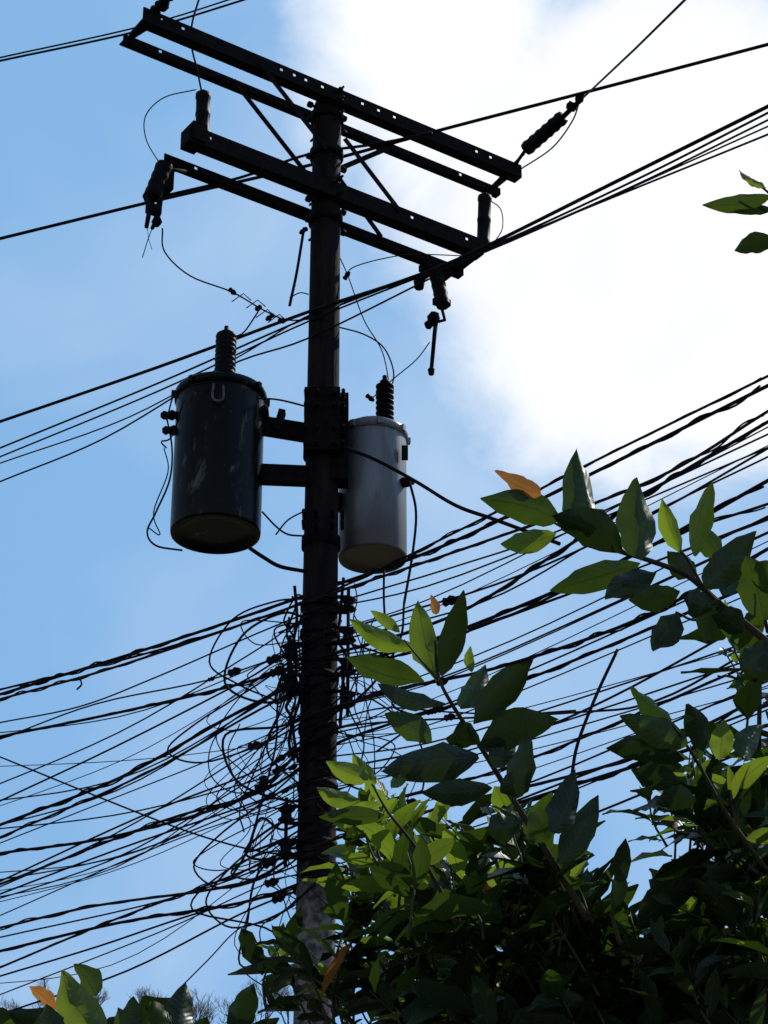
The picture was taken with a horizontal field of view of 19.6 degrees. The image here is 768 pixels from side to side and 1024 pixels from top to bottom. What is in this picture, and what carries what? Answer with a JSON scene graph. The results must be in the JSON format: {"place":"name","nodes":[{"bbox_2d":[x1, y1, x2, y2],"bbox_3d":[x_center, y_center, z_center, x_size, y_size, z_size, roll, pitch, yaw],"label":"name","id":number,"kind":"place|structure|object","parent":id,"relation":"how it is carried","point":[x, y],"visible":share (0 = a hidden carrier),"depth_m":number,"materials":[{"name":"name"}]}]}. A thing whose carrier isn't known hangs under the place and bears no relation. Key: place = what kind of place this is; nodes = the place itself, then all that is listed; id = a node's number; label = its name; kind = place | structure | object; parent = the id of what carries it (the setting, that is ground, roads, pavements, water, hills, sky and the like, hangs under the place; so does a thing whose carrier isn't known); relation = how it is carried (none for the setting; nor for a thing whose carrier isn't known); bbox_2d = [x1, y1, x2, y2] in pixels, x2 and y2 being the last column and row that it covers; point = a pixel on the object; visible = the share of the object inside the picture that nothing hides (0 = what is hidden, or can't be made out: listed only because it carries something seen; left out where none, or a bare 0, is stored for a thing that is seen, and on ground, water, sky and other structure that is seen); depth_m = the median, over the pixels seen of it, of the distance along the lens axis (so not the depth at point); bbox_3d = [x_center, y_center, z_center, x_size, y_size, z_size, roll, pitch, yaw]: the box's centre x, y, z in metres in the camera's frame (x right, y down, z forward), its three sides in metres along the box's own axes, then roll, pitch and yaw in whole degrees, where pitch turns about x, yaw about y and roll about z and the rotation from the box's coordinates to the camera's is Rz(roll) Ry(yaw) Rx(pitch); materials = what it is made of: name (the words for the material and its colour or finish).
{"place":"outdoors","nodes":[
{"label":"outdoors","id":0,"kind":"place"},
{"bbox_2d":[0,964,279,1023],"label":"leafy shrub","id":1,"kind":"object","parent":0,"point":[76,1002],"visible":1,"depth_m":3.50,"materials":[{"name":"green plant"}]},
{"bbox_2d":[0,0,767,1023],"label":"sky","id":2,"kind":"structure","parent":0,"point":[592,331],"materials":[{"name":"blue"}]},
{"bbox_2d":[228,170,767,1023],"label":"guava tree","id":3,"kind":"object","parent":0,"point":[558,930],"visible":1,"depth_m":3.87,"materials":[{"name":"green plant"}]},
{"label":"hill","id":4,"kind":"structure","parent":0,"visible":0},
{"bbox_2d":[0,975,293,1023],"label":"distant bare trees","id":5,"kind":"object","parent":4,"relation":"on","point":[144,992],"visible":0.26,"depth_m":92.30,"materials":[{"name":"green plant"}]},
{"label":"ground","id":6,"kind":"structure","parent":0,"visible":0},
{"bbox_2d":[119,7,521,1023],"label":"utility pole","id":7,"kind":"object","parent":6,"relation":"on","point":[331,197],"visible":0.99,"depth_m":14.22,"materials":[{"name":"metal"}]},
{"bbox_2d":[150,0,172,13],"bbox_3d":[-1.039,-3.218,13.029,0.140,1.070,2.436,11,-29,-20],"label":"strain insulator","id":8,"kind":"object","parent":7,"relation":"attached to","point":[159,6],"visible":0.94,"depth_m":14.07,"materials":[{"name":"ceramic"}]},
{"bbox_2d":[142,159,186,257],"bbox_3d":[-1.373,-1.879,13.838,0.284,0.730,0.141,15,-31,-27],"label":"fuse cutout","id":9,"kind":"object","parent":7,"relation":"attached to","point":[160,183],"visible":1,"depth_m":13.84,"materials":[{"name":"ceramic"}]},
{"bbox_2d":[195,89,210,138],"bbox_3d":[-1.155,-2.525,14.137,0.107,0.401,0.100,0,-27,0],"label":"surge arrester","id":10,"kind":"object","parent":7,"relation":"attached to","point":[203,99],"visible":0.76,"depth_m":14.12,"materials":[{"name":"ceramic"}]},
{"bbox_2d":[160,325,313,553],"bbox_3d":[-0.894,-0.485,13.552,0.894,1.350,0.605,-10,-29,19],"label":"distribution transformer","id":11,"kind":"object","parent":7,"relation":"attached to","point":[223,473],"visible":0.96,"depth_m":13.36,"materials":[{"name":"paint"}]},
{"bbox_2d":[167,577,456,1022],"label":"cable tangle","id":12,"kind":"object","parent":7,"relation":"attached to","point":[290,654],"visible":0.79,"depth_m":12.73,"materials":[{"name":"black rubber"}]},
{"bbox_2d":[76,0,618,981],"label":"jumper wires","id":13,"kind":"object","parent":7,"relation":"attached to","point":[368,396],"visible":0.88,"depth_m":13.08,"materials":[{"name":"black rubber"}]},
{"bbox_2d":[338,375,414,573],"bbox_3d":[-0.104,-0.262,13.826,0.585,1.240,0.476,0,-27,0],"label":"distribution transformer","id":14,"kind":"object","parent":7,"relation":"attached to","point":[372,503],"visible":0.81,"depth_m":13.59,"materials":[{"name":"grey paint"}]},
{"bbox_2d":[0,104,767,1009],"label":"overhead cables","id":15,"kind":"object","parent":7,"relation":"attached to","point":[398,562],"visible":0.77,"depth_m":12.72,"materials":[{"name":"black rubber"}]},
{"bbox_2d":[0,0,767,239],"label":"primary power line","id":16,"kind":"object","parent":7,"relation":"attached to","point":[185,192],"visible":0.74,"depth_m":15.23,"materials":[{"name":"black metal"}]},
{"bbox_2d":[413,261,452,375],"bbox_3d":[0.347,-1.268,14.905,0.258,0.921,0.201,13,-30,-24],"label":"fuse cutout","id":17,"kind":"object","parent":7,"relation":"attached to","point":[441,300],"visible":0.94,"depth_m":14.93,"materials":[{"name":"ceramic"}]},
{"bbox_2d":[477,192,491,252],"bbox_3d":[0.689,-2.004,15.297,0.119,0.474,0.100,0,-27,0],"label":"surge arrester","id":18,"kind":"object","parent":7,"relation":"attached to","point":[484,215],"visible":0.81,"depth_m":15.27,"materials":[{"name":"ceramic"}]},
{"bbox_2d":[487,94,584,190],"bbox_3d":[1.073,-2.551,15.370,0.156,0.351,0.933,20,-33,-34],"label":"strain insulator","id":19,"kind":"object","parent":7,"relation":"attached to","point":[546,131],"visible":0.98,"depth_m":15.28,"materials":[{"name":"ceramic"}]}
]}

